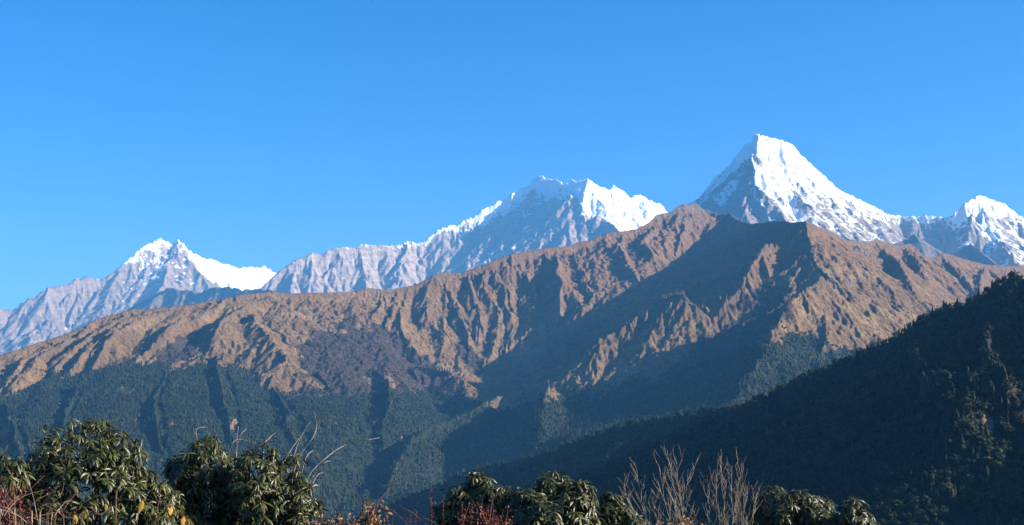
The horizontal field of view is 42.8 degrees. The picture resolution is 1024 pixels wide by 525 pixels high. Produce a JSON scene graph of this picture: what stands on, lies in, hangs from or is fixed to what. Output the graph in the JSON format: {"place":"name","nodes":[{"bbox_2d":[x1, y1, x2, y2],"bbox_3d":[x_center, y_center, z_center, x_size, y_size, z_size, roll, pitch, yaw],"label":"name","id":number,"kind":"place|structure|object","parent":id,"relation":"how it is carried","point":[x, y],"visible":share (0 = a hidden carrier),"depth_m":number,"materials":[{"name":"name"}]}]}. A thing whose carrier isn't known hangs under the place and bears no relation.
{"place":"outdoors","nodes":[
{"label":"outdoors","id":0,"kind":"place"},
{"bbox_2d":[0,238,276,354],"bbox_3d":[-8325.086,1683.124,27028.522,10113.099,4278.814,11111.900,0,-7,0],"label":"snow mountain","id":1,"kind":"structure","parent":0,"point":[154,268],"depth_m":25349.08,"materials":[{"name":"white snow"}]},
{"bbox_2d":[127,286,273,309],"bbox_3d":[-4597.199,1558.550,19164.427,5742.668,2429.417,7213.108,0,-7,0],"label":"rocky hill","id":2,"kind":"structure","parent":0,"point":[168,297],"depth_m":19138.44,"materials":[{"name":"grey stone"}]},
{"bbox_2d":[260,175,667,293],"bbox_3d":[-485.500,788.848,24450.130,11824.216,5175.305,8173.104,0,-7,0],"label":"snow mountain","id":3,"kind":"structure","parent":0,"point":[539,212],"depth_m":23788.84,"materials":[{"name":"white snow"}]},
{"bbox_2d":[0,203,1023,524],"bbox_3d":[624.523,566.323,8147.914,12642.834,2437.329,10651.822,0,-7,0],"label":"hills","id":4,"kind":"structure","parent":0,"point":[658,321],"depth_m":6647.06,"materials":[{"name":"brown stone"}]},
{"bbox_2d":[0,324,881,524],"bbox_3d":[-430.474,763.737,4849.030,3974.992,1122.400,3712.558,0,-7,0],"label":"forest","id":5,"kind":"object","parent":4,"relation":"on","point":[116,419],"visible":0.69,"depth_m":5127.30,"materials":[{"name":"green plant"}]},
{"bbox_2d":[97,255,964,399],"bbox_3d":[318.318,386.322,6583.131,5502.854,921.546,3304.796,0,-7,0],"label":"scrub bushes","id":6,"kind":"object","parent":4,"relation":"on","point":[459,346],"visible":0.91,"depth_m":6529.58,"materials":[{"name":"plant"}]},
{"bbox_2d":[0,0,1023,310],"label":"sky","id":7,"kind":"structure","parent":0,"point":[272,134],"materials":[{"name":"blue"}]},
{"bbox_2d":[356,279,1023,524],"bbox_3d":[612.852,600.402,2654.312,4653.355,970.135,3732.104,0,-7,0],"label":"wooded ridge","id":8,"kind":"structure","parent":0,"point":[838,449],"depth_m":1628.12,"materials":[{"name":"green plant"}]},
{"bbox_2d":[346,271,1023,524],"bbox_3d":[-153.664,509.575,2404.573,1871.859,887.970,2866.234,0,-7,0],"label":"forest","id":9,"kind":"object","parent":8,"relation":"on","point":[884,431],"visible":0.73,"depth_m":1582.76,"materials":[{"name":"green plant"}]},
{"bbox_2d":[689,134,1023,265],"bbox_3d":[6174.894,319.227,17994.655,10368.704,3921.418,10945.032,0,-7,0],"label":"snow mountain","id":10,"kind":"structure","parent":0,"point":[760,179],"depth_m":17193.26,"materials":[{"name":"white snow"}]},
{"bbox_2d":[893,234,998,265],"bbox_3d":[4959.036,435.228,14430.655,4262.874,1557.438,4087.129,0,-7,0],"label":"rocky hill","id":11,"kind":"structure","parent":0,"point":[970,252],"depth_m":14646.20,"materials":[{"name":"grey stone"}]},
{"bbox_3d":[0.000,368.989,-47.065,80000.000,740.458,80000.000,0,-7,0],"label":"ground","id":12,"kind":"structure","parent":0,"visible":0},
{"bbox_2d":[0,476,33,524],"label":"red leaved bush","id":13,"kind":"object","parent":12,"relation":"on","point":[12,521],"visible":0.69,"depth_m":9.66,"materials":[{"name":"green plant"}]},
{"bbox_2d":[0,444,35,524],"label":"rhododendron","id":14,"kind":"object","parent":12,"relation":"on","point":[13,466],"visible":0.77,"depth_m":12.49,"materials":[{"name":"green plant"}]},
{"bbox_2d":[0,478,76,524],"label":"dry canes","id":15,"kind":"object","parent":12,"relation":"on","point":[31,512],"visible":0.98,"depth_m":8.15,"materials":[{"name":"brown plant"}]},
{"bbox_2d":[0,475,99,524],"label":"bramble","id":16,"kind":"object","parent":12,"relation":"on","point":[19,513],"visible":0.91,"depth_m":8.33,"materials":[{"name":"red plant"}]},
{"bbox_2d":[11,416,197,524],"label":"rhododendron","id":17,"kind":"object","parent":12,"relation":"on","point":[108,473],"visible":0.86,"depth_m":12.98,"materials":[{"name":"green plant"}]},
{"bbox_2d":[46,498,191,524],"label":"bramble","id":18,"kind":"object","parent":12,"relation":"on","point":[106,507],"visible":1,"depth_m":8.14,"materials":[{"name":"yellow plant"}]},
{"bbox_2d":[159,435,256,524],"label":"rhododendron","id":19,"kind":"object","parent":12,"relation":"on","point":[196,490],"visible":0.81,"depth_m":13.83,"materials":[{"name":"green plant"}]},
{"bbox_2d":[196,426,255,490],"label":"dry canes","id":20,"kind":"object","parent":12,"relation":"on","point":[233,442],"visible":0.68,"depth_m":14.28,"materials":[{"name":"brown plant"}]},
{"bbox_2d":[218,437,326,524],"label":"rhododendron","id":21,"kind":"object","parent":12,"relation":"on","point":[275,492],"visible":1,"depth_m":13.58,"materials":[{"name":"green plant"}]},
{"bbox_2d":[263,409,375,501],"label":"dry canes","id":22,"kind":"object","parent":12,"relation":"on","point":[311,451],"visible":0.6,"depth_m":14.23,"materials":[{"name":"beige plant"}]},
{"bbox_2d":[298,505,361,524],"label":"withered shrub","id":23,"kind":"object","parent":12,"relation":"on","point":[325,522],"visible":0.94,"depth_m":10.87,"materials":[{"name":"brown plant"}]},
{"bbox_2d":[347,498,392,524],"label":"withered shrub","id":24,"kind":"object","parent":12,"relation":"on","point":[371,517],"visible":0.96,"depth_m":10.74,"materials":[{"name":"brown plant"}]},
{"bbox_2d":[353,484,435,524],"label":"dry canes","id":25,"kind":"object","parent":12,"relation":"on","point":[384,508],"visible":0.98,"depth_m":10.71,"materials":[{"name":"brown plant"}]},
{"bbox_2d":[428,483,433,524],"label":"red spike plant","id":26,"kind":"object","parent":12,"relation":"on","point":[431,509],"visible":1,"depth_m":10.81,"materials":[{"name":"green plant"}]},
{"bbox_2d":[441,495,445,524],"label":"red spike plant","id":27,"kind":"object","parent":12,"relation":"on","point":[442,515],"visible":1,"depth_m":10.91,"materials":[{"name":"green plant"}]},
{"bbox_2d":[459,501,463,524],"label":"red spike plant","id":28,"kind":"object","parent":12,"relation":"on","point":[461,514],"visible":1,"depth_m":10.71,"materials":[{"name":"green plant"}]},
{"bbox_2d":[427,469,514,524],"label":"rhododendron","id":29,"kind":"object","parent":12,"relation":"on","point":[486,491],"visible":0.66,"depth_m":14.10,"materials":[{"name":"green plant"}]},
{"bbox_2d":[454,497,516,524],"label":"red leaved bush","id":30,"kind":"object","parent":12,"relation":"on","point":[484,518],"visible":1,"depth_m":10.81,"materials":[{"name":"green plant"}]},
{"bbox_2d":[503,469,606,524],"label":"rhododendron","id":31,"kind":"object","parent":12,"relation":"on","point":[542,504],"visible":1,"depth_m":13.56,"materials":[{"name":"green plant"}]},
{"bbox_2d":[583,489,651,524],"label":"rhododendron","id":32,"kind":"object","parent":12,"relation":"on","point":[616,514],"visible":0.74,"depth_m":13.92,"materials":[{"name":"green plant"}]},
{"bbox_2d":[614,447,699,524],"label":"bare shrub","id":33,"kind":"object","parent":12,"relation":"on","point":[677,512],"visible":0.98,"depth_m":12.35,"materials":[{"name":"brown plant"}]},
{"bbox_2d":[656,514,704,524],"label":"withered shrub","id":34,"kind":"object","parent":12,"relation":"on","point":[683,522],"visible":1,"depth_m":11.66,"materials":[{"name":"brown plant"}]},
{"bbox_2d":[699,451,762,524],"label":"bare shrub","id":35,"kind":"object","parent":12,"relation":"on","point":[737,506],"visible":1,"depth_m":12.38,"materials":[{"name":"brown plant"}]},
{"bbox_2d":[738,484,839,524],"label":"rhododendron","id":36,"kind":"object","parent":12,"relation":"on","point":[806,511],"visible":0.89,"depth_m":19.11,"materials":[{"name":"green plant"}]},
{"bbox_2d":[822,496,877,524],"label":"rhododendron","id":37,"kind":"object","parent":12,"relation":"on","point":[851,517],"visible":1,"depth_m":18.48,"materials":[{"name":"green plant"}]}
]}

